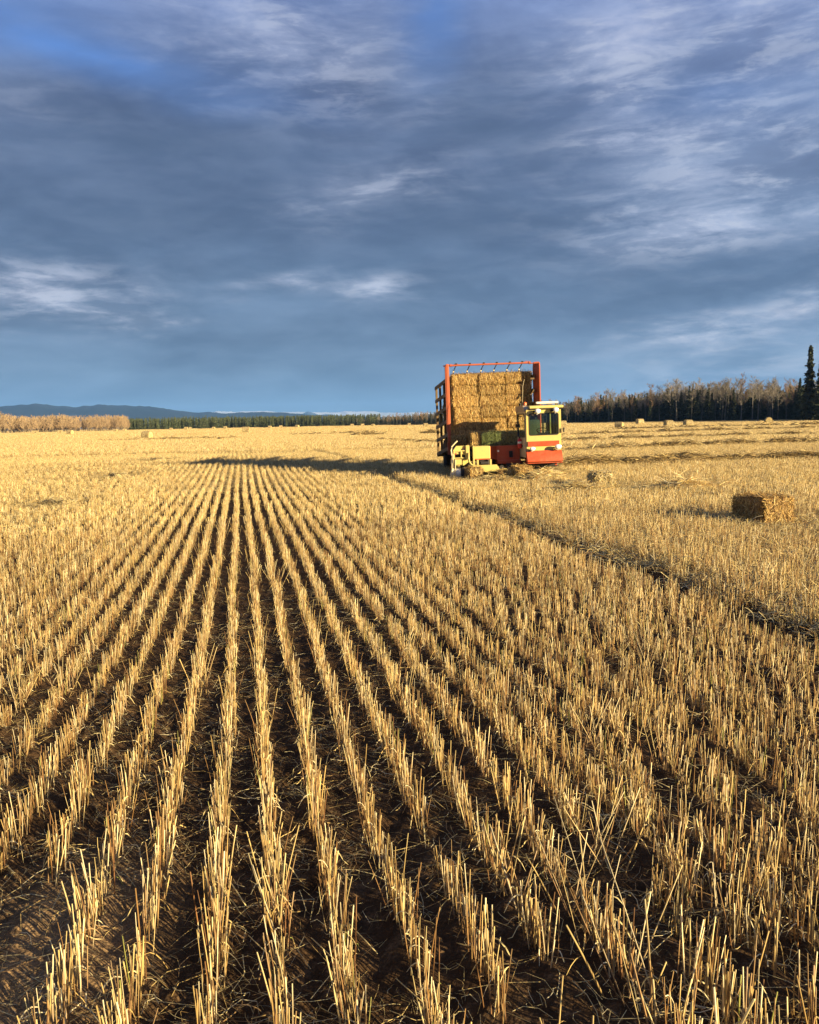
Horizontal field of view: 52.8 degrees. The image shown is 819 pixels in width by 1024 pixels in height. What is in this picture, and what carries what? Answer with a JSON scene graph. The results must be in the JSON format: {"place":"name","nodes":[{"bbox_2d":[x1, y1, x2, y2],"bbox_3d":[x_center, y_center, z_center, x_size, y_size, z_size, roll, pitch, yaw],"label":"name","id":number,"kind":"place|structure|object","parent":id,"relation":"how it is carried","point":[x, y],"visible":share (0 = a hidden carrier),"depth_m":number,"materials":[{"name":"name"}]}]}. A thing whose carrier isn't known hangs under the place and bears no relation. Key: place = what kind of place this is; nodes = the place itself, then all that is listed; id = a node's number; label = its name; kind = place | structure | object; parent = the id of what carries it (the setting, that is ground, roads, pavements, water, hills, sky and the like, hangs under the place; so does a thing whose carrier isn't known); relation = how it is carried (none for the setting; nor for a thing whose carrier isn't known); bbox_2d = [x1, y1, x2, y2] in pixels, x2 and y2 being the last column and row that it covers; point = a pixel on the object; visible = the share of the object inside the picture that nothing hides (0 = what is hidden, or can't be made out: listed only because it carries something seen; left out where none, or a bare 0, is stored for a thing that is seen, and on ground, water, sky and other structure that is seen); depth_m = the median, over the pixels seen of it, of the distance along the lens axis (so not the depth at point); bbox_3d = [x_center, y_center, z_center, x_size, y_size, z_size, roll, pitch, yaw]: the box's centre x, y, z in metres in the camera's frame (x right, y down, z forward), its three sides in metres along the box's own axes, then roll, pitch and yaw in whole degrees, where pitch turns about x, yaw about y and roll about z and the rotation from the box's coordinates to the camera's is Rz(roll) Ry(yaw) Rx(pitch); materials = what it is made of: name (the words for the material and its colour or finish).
{"place":"outdoors","nodes":[
{"label":"outdoors","id":0,"kind":"place"},
{"bbox_2d":[0,403,387,429],"bbox_3d":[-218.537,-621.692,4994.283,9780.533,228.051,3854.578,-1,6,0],"label":"hills","id":1,"kind":"structure","parent":0,"point":[132,412],"depth_m":5014.36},
{"bbox_2d":[215,411,443,417],"bbox_3d":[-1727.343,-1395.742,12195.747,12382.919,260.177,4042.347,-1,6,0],"label":"mountains","id":2,"kind":"structure","parent":0,"point":[345,413],"depth_m":13007.10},
{"bbox_2d":[0,426,818,1023],"bbox_3d":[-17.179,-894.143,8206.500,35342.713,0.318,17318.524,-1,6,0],"label":"ground","id":3,"kind":"structure","parent":0,"point":[386,966],"depth_m":3.45,"materials":[{"name":"soil"}]},
{"bbox_2d":[40,495,80,505],"bbox_3d":[-7.352,-0.127,17.374,0.923,0.510,0.650,3,7,33],"label":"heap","id":4,"kind":"object","parent":3,"relation":"on","point":[61,499],"visible":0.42,"depth_m":17.24,"materials":[{"name":"plant"}]},
{"bbox_2d":[108,471,129,476],"bbox_3d":[-8.966,-1.106,25.514,0.625,0.431,0.926,-5,8,-35],"label":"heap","id":5,"kind":"object","parent":3,"relation":"on","point":[120,473],"visible":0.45,"depth_m":25.41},
{"bbox_2d":[141,431,152,437],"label":"round bale","id":6,"kind":"object","parent":3,"relation":"on","point":[147,434],"visible":0.69,"depth_m":99.10,"materials":[{"name":"plant"}]},
{"bbox_2d":[98,435,238,440],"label":"straw windrow","id":7,"kind":"object","parent":3,"relation":"on","point":[172,437],"visible":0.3,"depth_m":89.47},
{"bbox_2d":[291,429,386,434],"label":"straw windrow","id":8,"kind":"object","parent":3,"relation":"on","point":[338,432],"visible":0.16,"depth_m":112.97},
{"bbox_2d":[350,431,385,434],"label":"straw heap","id":9,"kind":"object","parent":3,"relation":"on","point":[364,433],"visible":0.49,"depth_m":96.02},
{"bbox_2d":[367,437,443,441],"bbox_3d":[-0.131,-5.394,61.743,2.245,0.614,21.551,-3,7,-17],"label":"straw windrow","id":10,"kind":"object","parent":3,"relation":"on","point":[418,440],"visible":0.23,"depth_m":60.82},
{"bbox_2d":[0,378,816,432],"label":"wood","id":11,"kind":"object","parent":3,"relation":"on","point":[784,411],"visible":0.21,"depth_m":296.76,"materials":[{"name":"plant"}]},
{"bbox_2d":[0,419,818,1023],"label":"stubble","id":12,"kind":"object","parent":3,"relation":"on","point":[32,463],"visible":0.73,"depth_m":5.55,"materials":[{"name":"plant"}]},
{"bbox_2d":[418,429,439,433],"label":"straw heap","id":13,"kind":"object","parent":3,"relation":"on","point":[430,431],"visible":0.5,"depth_m":97.95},
{"bbox_2d":[464,465,484,479],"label":"straw bale","id":14,"kind":"object","parent":3,"relation":"on","point":[472,472],"visible":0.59,"depth_m":21.77},
{"bbox_2d":[468,472,515,482],"bbox_3d":[2.150,-0.865,20.893,1.586,0.344,1.471,3,7,33],"label":"straw heap","id":15,"kind":"object","parent":3,"relation":"on","point":[493,477],"visible":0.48,"depth_m":20.83,"materials":[{"name":"plant"}]},
{"bbox_2d":[435,361,564,479],"bbox_3d":[2.412,-2.806,25.067,3.130,3.289,6.559,-3,6,-3],"label":"bale wagon","id":16,"kind":"object","parent":3,"relation":"on","point":[536,446],"visible":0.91,"depth_m":22.62,"materials":[{"name":"red metal"}]},
{"bbox_2d":[450,434,467,449],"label":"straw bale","id":17,"kind":"object","parent":16,"relation":"on","point":[461,439],"visible":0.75,"depth_m":23.42},
{"bbox_2d":[453,426,481,439],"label":"straw bale","id":18,"kind":"object","parent":16,"relation":"on","point":[462,431],"visible":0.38,"depth_m":24.22},
{"bbox_2d":[451,416,481,429],"bbox_3d":[1.685,-2.634,24.418,1.006,0.603,0.643,-2,6,-2],"label":"straw bale","id":19,"kind":"object","parent":18,"relation":"on","point":[471,422],"visible":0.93,"depth_m":24.21},
{"bbox_2d":[451,406,480,418],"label":"straw bale","id":20,"kind":"object","parent":19,"relation":"on","point":[462,412],"visible":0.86,"depth_m":24.18},
{"bbox_2d":[450,394,478,407],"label":"straw bale","id":21,"kind":"object","parent":20,"relation":"on","point":[465,401],"visible":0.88,"depth_m":24.15},
{"bbox_2d":[449,384,478,396],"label":"straw bale","id":22,"kind":"object","parent":21,"relation":"on","point":[462,390],"visible":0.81,"depth_m":24.15},
{"bbox_2d":[449,372,478,387],"bbox_3d":[1.632,-3.889,24.315,0.967,0.554,0.654,-3,6,-1],"label":"straw bale","id":23,"kind":"object","parent":22,"relation":"on","point":[463,378],"visible":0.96,"depth_m":24.11},
{"bbox_2d":[467,430,481,448],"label":"straw bale","id":24,"kind":"object","parent":16,"relation":"on","point":[474,437],"visible":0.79,"depth_m":22.88},
{"bbox_2d":[480,430,494,445],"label":"straw bale","id":25,"kind":"object","parent":16,"relation":"on","point":[487,438],"visible":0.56,"depth_m":23.48},
{"bbox_2d":[481,426,507,431],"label":"straw bale","id":26,"kind":"object","parent":16,"relation":"on","point":[493,429],"visible":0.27,"depth_m":24.29},
{"bbox_2d":[481,415,507,427],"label":"straw bale","id":27,"kind":"object","parent":26,"relation":"on","point":[490,422],"visible":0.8,"depth_m":24.28},
{"bbox_2d":[479,404,509,418],"bbox_3d":[2.467,-2.985,24.427,0.970,0.517,0.674,-1,6,-1],"label":"straw bale","id":28,"kind":"object","parent":27,"relation":"on","point":[493,411],"visible":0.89,"depth_m":24.19},
{"bbox_2d":[477,394,505,406],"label":"straw bale","id":29,"kind":"object","parent":28,"relation":"on","point":[491,400],"visible":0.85,"depth_m":24.17},
{"bbox_2d":[477,383,505,396],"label":"straw bale","id":30,"kind":"object","parent":29,"relation":"on","point":[492,389],"visible":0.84,"depth_m":24.14},
{"bbox_2d":[476,371,506,384],"bbox_3d":[2.396,-3.931,24.322,0.970,0.517,0.674,-2,6,-2],"label":"straw bale","id":31,"kind":"object","parent":30,"relation":"on","point":[490,378],"visible":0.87,"depth_m":24.09},
{"bbox_2d":[493,429,508,445],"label":"straw bale","id":32,"kind":"object","parent":16,"relation":"on","point":[501,437],"visible":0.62,"depth_m":23.50},
{"bbox_2d":[503,429,516,444],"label":"straw bale","id":33,"kind":"object","parent":16,"relation":"on","point":[512,436],"visible":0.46,"depth_m":23.52},
{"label":"straw bale","id":34,"kind":"object","parent":16,"relation":"on","visible":0},
{"bbox_2d":[507,415,533,427],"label":"straw bale","id":35,"kind":"object","parent":34,"relation":"on","point":[511,420],"visible":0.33,"depth_m":24.27},
{"bbox_2d":[506,404,532,417],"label":"straw bale","id":36,"kind":"object","parent":35,"relation":"on","point":[511,411],"visible":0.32,"depth_m":24.27},
{"bbox_2d":[504,392,532,405],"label":"straw bale","id":37,"kind":"object","parent":36,"relation":"on","point":[510,399],"visible":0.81,"depth_m":24.21},
{"bbox_2d":[504,381,531,395],"bbox_3d":[3.181,-3.652,24.411,0.970,0.517,0.674,-3,6,-4],"label":"straw bale","id":38,"kind":"object","parent":37,"relation":"on","point":[513,388],"visible":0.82,"depth_m":24.18},
{"bbox_2d":[502,368,532,384],"bbox_3d":[3.189,-3.964,24.357,1.020,0.576,0.656,-3,6,-2],"label":"straw bale","id":39,"kind":"object","parent":38,"relation":"on","point":[522,376],"visible":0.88,"depth_m":24.13},
{"bbox_2d":[496,468,514,477],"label":"straw bale","id":40,"kind":"object","parent":3,"relation":"on","point":[502,472],"visible":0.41,"depth_m":21.38},
{"bbox_2d":[510,463,534,478],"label":"straw bale","id":41,"kind":"object","parent":3,"relation":"on","point":[519,470],"visible":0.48,"depth_m":21.15},
{"bbox_2d":[510,465,572,482],"bbox_3d":[3.453,-0.963,20.961,1.746,0.475,1.970,2,7,25],"label":"straw heap","id":42,"kind":"object","parent":3,"relation":"on","point":[545,472],"visible":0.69,"depth_m":20.74,"materials":[{"name":"plant"}]},
{"bbox_2d":[540,474,614,494],"bbox_3d":[3.600,-0.587,17.323,1.805,0.516,1.672,2,7,28],"label":"straw heap","id":43,"kind":"object","parent":3,"relation":"on","point":[582,484],"visible":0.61,"depth_m":17.12,"materials":[{"name":"plant"}]},
{"bbox_2d":[577,398,584,420],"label":"spruce tree","id":44,"kind":"object","parent":3,"relation":"on","point":[580,410],"visible":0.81,"depth_m":273.02,"materials":[{"name":"green plant"}]},
{"bbox_2d":[596,395,604,421],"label":"spruce tree","id":45,"kind":"object","parent":3,"relation":"on","point":[601,416],"visible":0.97,"depth_m":264.14,"materials":[{"name":"green plant"}]},
{"bbox_2d":[586,467,616,488],"bbox_3d":[4.400,-0.701,18.903,0.704,0.654,1.059,-1,6,1],"label":"straw bale","id":46,"kind":"object","parent":3,"relation":"on","point":[600,475],"visible":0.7,"depth_m":18.51},
{"bbox_2d":[603,395,609,421],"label":"spruce tree","id":47,"kind":"object","parent":3,"relation":"on","point":[605,414],"visible":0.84,"depth_m":263.94,"materials":[{"name":"green plant"}]},
{"bbox_2d":[601,387,614,421],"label":"birch tree","id":48,"kind":"object","parent":3,"relation":"on","point":[607,398],"visible":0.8,"depth_m":258.06,"materials":[{"name":"brown plant"}]},
{"bbox_2d":[606,394,613,421],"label":"spruce tree","id":49,"kind":"object","parent":3,"relation":"on","point":[610,415],"visible":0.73,"depth_m":259.98,"materials":[{"name":"green plant"}]},
{"bbox_2d":[607,391,617,412],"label":"birch tree","id":50,"kind":"object","parent":3,"relation":"on","point":[613,400],"visible":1,"depth_m":253.75,"materials":[{"name":"brown plant"}]},
{"bbox_2d":[613,402,618,421],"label":"spruce tree","id":51,"kind":"object","parent":3,"relation":"on","point":[615,410],"visible":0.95,"depth_m":256.62,"materials":[{"name":"green plant"}]},
{"bbox_2d":[619,400,626,421],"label":"spruce tree","id":52,"kind":"object","parent":3,"relation":"on","point":[622,415],"visible":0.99,"depth_m":254.35,"materials":[{"name":"green plant"}]},
{"bbox_2d":[620,389,628,420],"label":"birch tree","id":53,"kind":"object","parent":3,"relation":"on","point":[623,403],"visible":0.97,"depth_m":252.81,"materials":[{"name":"brown plant"}]},
{"bbox_2d":[626,398,632,421],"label":"spruce tree","id":54,"kind":"object","parent":3,"relation":"on","point":[628,414],"visible":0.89,"depth_m":250.09,"materials":[{"name":"green plant"}]},
{"bbox_2d":[632,399,638,421],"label":"spruce tree","id":55,"kind":"object","parent":3,"relation":"on","point":[634,412],"visible":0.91,"depth_m":248.75,"materials":[{"name":"green plant"}]},
{"bbox_2d":[644,395,648,421],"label":"spruce tree","id":56,"kind":"object","parent":3,"relation":"on","point":[646,410],"visible":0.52,"depth_m":250.69,"materials":[{"name":"green plant"}]},
{"bbox_2d":[643,384,656,420],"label":"birch tree","id":57,"kind":"object","parent":3,"relation":"on","point":[652,403],"visible":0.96,"depth_m":242.67,"materials":[{"name":"brown plant"}]},
{"bbox_2d":[647,399,652,420],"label":"spruce tree","id":58,"kind":"object","parent":3,"relation":"on","point":[650,412],"visible":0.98,"depth_m":242.77,"materials":[{"name":"green plant"}]},
{"bbox_2d":[649,385,663,420],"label":"birch tree","id":59,"kind":"object","parent":3,"relation":"on","point":[656,398],"visible":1,"depth_m":239.03,"materials":[{"name":"brown plant"}]},
{"bbox_2d":[656,393,662,421],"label":"spruce tree","id":60,"kind":"object","parent":3,"relation":"on","point":[660,408],"visible":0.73,"depth_m":242.31,"materials":[{"name":"green plant"}]},
{"bbox_2d":[660,388,674,420],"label":"spruce tree","id":61,"kind":"object","parent":3,"relation":"on","point":[666,413],"visible":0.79,"depth_m":241.21,"materials":[{"name":"green plant"}]},
{"bbox_2d":[663,420,673,425],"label":"round bale","id":62,"kind":"object","parent":3,"relation":"on","point":[668,422],"visible":0.65,"depth_m":117.97,"materials":[{"name":"plant"}]},
{"bbox_2d":[661,381,677,414],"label":"birch tree","id":63,"kind":"object","parent":3,"relation":"on","point":[667,387],"visible":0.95,"depth_m":238.28,"materials":[{"name":"brown plant"}]},
{"bbox_2d":[668,395,673,419],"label":"spruce tree","id":64,"kind":"object","parent":3,"relation":"on","point":[671,411],"visible":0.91,"depth_m":237.81,"materials":[{"name":"green plant"}]},
{"bbox_2d":[671,379,679,420],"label":"birch tree","id":65,"kind":"object","parent":3,"relation":"on","point":[675,398],"visible":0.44,"depth_m":243.12,"materials":[{"name":"brown plant"}]},
{"bbox_2d":[672,397,679,420],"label":"spruce tree","id":66,"kind":"object","parent":3,"relation":"on","point":[677,402],"visible":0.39,"depth_m":244.97,"materials":[{"name":"green plant"}]},
{"bbox_2d":[669,378,683,420],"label":"birch tree","id":67,"kind":"object","parent":3,"relation":"on","point":[676,387],"visible":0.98,"depth_m":235.34,"materials":[{"name":"brown plant"}]},
{"bbox_2d":[674,380,685,417],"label":"birch tree","id":68,"kind":"object","parent":3,"relation":"on","point":[679,391],"visible":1,"depth_m":233.62,"materials":[{"name":"brown plant"}]},
{"bbox_2d":[542,447,818,468],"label":"straw windrow","id":69,"kind":"object","parent":3,"relation":"on","point":[686,455],"visible":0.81,"depth_m":27.13,"materials":[{"name":"plant"}]},
{"bbox_2d":[677,392,685,420],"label":"spruce tree","id":70,"kind":"object","parent":3,"relation":"on","point":[681,411],"visible":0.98,"depth_m":233.21,"materials":[{"name":"green plant"}]},
{"bbox_2d":[684,385,692,419],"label":"spruce tree","id":71,"kind":"object","parent":3,"relation":"on","point":[688,410],"visible":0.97,"depth_m":230.43,"materials":[{"name":"green plant"}]},
{"bbox_2d":[683,419,693,424],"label":"round bale","id":72,"kind":"object","parent":3,"relation":"on","point":[688,422],"visible":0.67,"depth_m":120.95,"materials":[{"name":"plant"}]},
{"bbox_2d":[561,428,816,440],"bbox_3d":[20.822,-5.372,56.899,27.443,0.772,4.133,-3,7,-17],"label":"straw windrow","id":73,"kind":"object","parent":3,"relation":"on","point":[623,436],"visible":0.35,"depth_m":56.39,"materials":[{"name":"plant"}]},
{"bbox_2d":[561,424,817,434],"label":"straw windrow","id":74,"kind":"object","parent":3,"relation":"on","point":[679,429],"visible":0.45,"depth_m":79.30,"materials":[{"name":"plant"}]},
{"bbox_2d":[561,434,818,450],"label":"straw windrow","id":75,"kind":"object","parent":3,"relation":"on","point":[730,441],"visible":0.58,"depth_m":41.96,"materials":[{"name":"plant"}]},
{"bbox_2d":[643,469,737,490],"bbox_3d":[6.032,-0.676,17.712,2.175,0.509,1.700,-1,6,0],"label":"straw heap","id":76,"kind":"object","parent":3,"relation":"on","point":[682,481],"visible":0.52,"depth_m":17.50,"materials":[{"name":"plant"}]},
{"bbox_2d":[687,386,696,420],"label":"spruce tree","id":77,"kind":"object","parent":3,"relation":"on","point":[692,407],"visible":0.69,"depth_m":231.69,"materials":[{"name":"green plant"}]},
{"bbox_2d":[688,382,699,419],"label":"birch tree","id":78,"kind":"object","parent":3,"relation":"on","point":[690,389],"visible":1,"depth_m":229.48,"materials":[{"name":"brown plant"}]},
{"bbox_2d":[694,392,700,420],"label":"spruce tree","id":79,"kind":"object","parent":3,"relation":"on","point":[697,404],"visible":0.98,"depth_m":226.85,"materials":[{"name":"green plant"}]},
{"bbox_2d":[695,390,703,420],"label":"spruce tree","id":80,"kind":"object","parent":3,"relation":"on","point":[700,407],"visible":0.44,"depth_m":236.90,"materials":[{"name":"green plant"}]},
{"bbox_2d":[703,388,710,420],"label":"spruce tree","id":81,"kind":"object","parent":3,"relation":"on","point":[706,406],"visible":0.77,"depth_m":228.42,"materials":[{"name":"green plant"}]},
{"bbox_2d":[707,393,714,420],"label":"spruce tree","id":82,"kind":"object","parent":3,"relation":"on","point":[711,411],"visible":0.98,"depth_m":223.53,"materials":[{"name":"green plant"}]},
{"bbox_2d":[610,421,818,428],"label":"straw windrow","id":83,"kind":"object","parent":3,"relation":"on","point":[725,424],"visible":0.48,"depth_m":103.09,"materials":[{"name":"plant"}]},
{"bbox_2d":[708,383,721,420],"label":"birch tree","id":84,"kind":"object","parent":3,"relation":"on","point":[714,395],"visible":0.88,"depth_m":224.90,"materials":[{"name":"brown plant"}]},
{"bbox_2d":[715,396,721,420],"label":"spruce tree","id":85,"kind":"object","parent":3,"relation":"on","point":[718,415],"visible":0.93,"depth_m":224.47,"materials":[{"name":"green plant"}]},
{"bbox_2d":[713,380,731,420],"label":"birch tree","id":86,"kind":"object","parent":3,"relation":"on","point":[723,395],"visible":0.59,"depth_m":221.85,"materials":[{"name":"brown plant"}]},
{"bbox_2d":[716,379,733,420],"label":"birch tree","id":87,"kind":"object","parent":3,"relation":"on","point":[725,388],"visible":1,"depth_m":217.56,"materials":[{"name":"brown plant"}]},
{"bbox_2d":[720,382,731,420],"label":"spruce tree","id":88,"kind":"object","parent":3,"relation":"on","point":[723,407],"visible":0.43,"depth_m":229.81,"materials":[{"name":"green plant"}]},
{"bbox_2d":[725,395,732,420],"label":"spruce tree","id":89,"kind":"object","parent":3,"relation":"on","point":[728,407],"visible":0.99,"depth_m":217.69,"materials":[{"name":"green plant"}]},
{"bbox_2d":[729,390,737,420],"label":"spruce tree","id":90,"kind":"object","parent":3,"relation":"on","point":[733,408],"visible":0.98,"depth_m":217.24,"materials":[{"name":"green plant"}]},
{"bbox_2d":[734,394,739,419],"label":"spruce tree","id":91,"kind":"object","parent":3,"relation":"on","point":[737,410],"visible":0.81,"depth_m":222.76,"materials":[{"name":"green plant"}]},
{"bbox_2d":[734,379,750,419],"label":"birch tree","id":92,"kind":"object","parent":3,"relation":"on","point":[741,394],"visible":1,"depth_m":212.97,"materials":[{"name":"brown plant"}]},
{"bbox_2d":[736,372,748,417],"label":"birch tree","id":93,"kind":"object","parent":3,"relation":"on","point":[745,393],"visible":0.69,"depth_m":221.23,"materials":[{"name":"brown plant"}]},
{"bbox_2d":[743,392,751,419],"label":"spruce tree","id":94,"kind":"object","parent":3,"relation":"on","point":[746,411],"visible":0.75,"depth_m":225.47,"materials":[{"name":"green plant"}]},
{"bbox_2d":[745,376,758,404],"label":"birch tree","id":95,"kind":"object","parent":3,"relation":"on","point":[753,387],"visible":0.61,"depth_m":217.77,"materials":[{"name":"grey plant"}]},
{"bbox_2d":[747,380,758,419],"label":"birch tree","id":96,"kind":"object","parent":3,"relation":"on","point":[749,390],"visible":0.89,"depth_m":212.01,"materials":[{"name":"brown plant"}]},
{"bbox_2d":[754,379,767,419],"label":"birch tree","id":97,"kind":"object","parent":3,"relation":"on","point":[759,386],"visible":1,"depth_m":203.92,"materials":[{"name":"brown plant"}]},
{"bbox_2d":[728,486,796,525],"bbox_3d":[5.258,-0.015,12.311,0.753,0.756,1.138,-2,4,-9],"label":"straw bale","id":98,"kind":"object","parent":3,"relation":"on","point":[768,506],"visible":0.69,"depth_m":11.97},
{"bbox_2d":[761,377,779,419],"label":"birch tree","id":99,"kind":"object","parent":3,"relation":"on","point":[772,390],"visible":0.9,"depth_m":200.17,"materials":[{"name":"brown plant"}]},
{"bbox_2d":[772,382,785,419],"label":"birch tree","id":100,"kind":"object","parent":3,"relation":"on","point":[779,387],"visible":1,"depth_m":195.29,"materials":[{"name":"brown plant"}]},
{"bbox_2d":[779,378,793,405],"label":"birch tree","id":101,"kind":"object","parent":3,"relation":"on","point":[787,388],"visible":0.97,"depth_m":205.23,"materials":[{"name":"brown plant"}]},
{"bbox_2d":[794,378,803,419],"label":"spruce tree","id":102,"kind":"object","parent":3,"relation":"on","point":[798,404],"visible":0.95,"depth_m":184.34,"materials":[{"name":"green plant"}]},
{"bbox_2d":[796,345,815,420],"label":"spruce tree","id":103,"kind":"object","parent":3,"relation":"on","point":[808,407],"visible":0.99,"depth_m":173.90,"materials":[{"name":"green plant"}]},
{"bbox_2d":[812,368,818,419],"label":"spruce tree","id":104,"kind":"object","parent":3,"relation":"on","point":[816,414],"visible":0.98,"depth_m":172.56,"materials":[{"name":"green plant"}]},
{"bbox_2d":[0,0,818,412],"label":"sky","id":105,"kind":"structure","parent":0,"point":[206,205],"materials":[{"name":"blue"}]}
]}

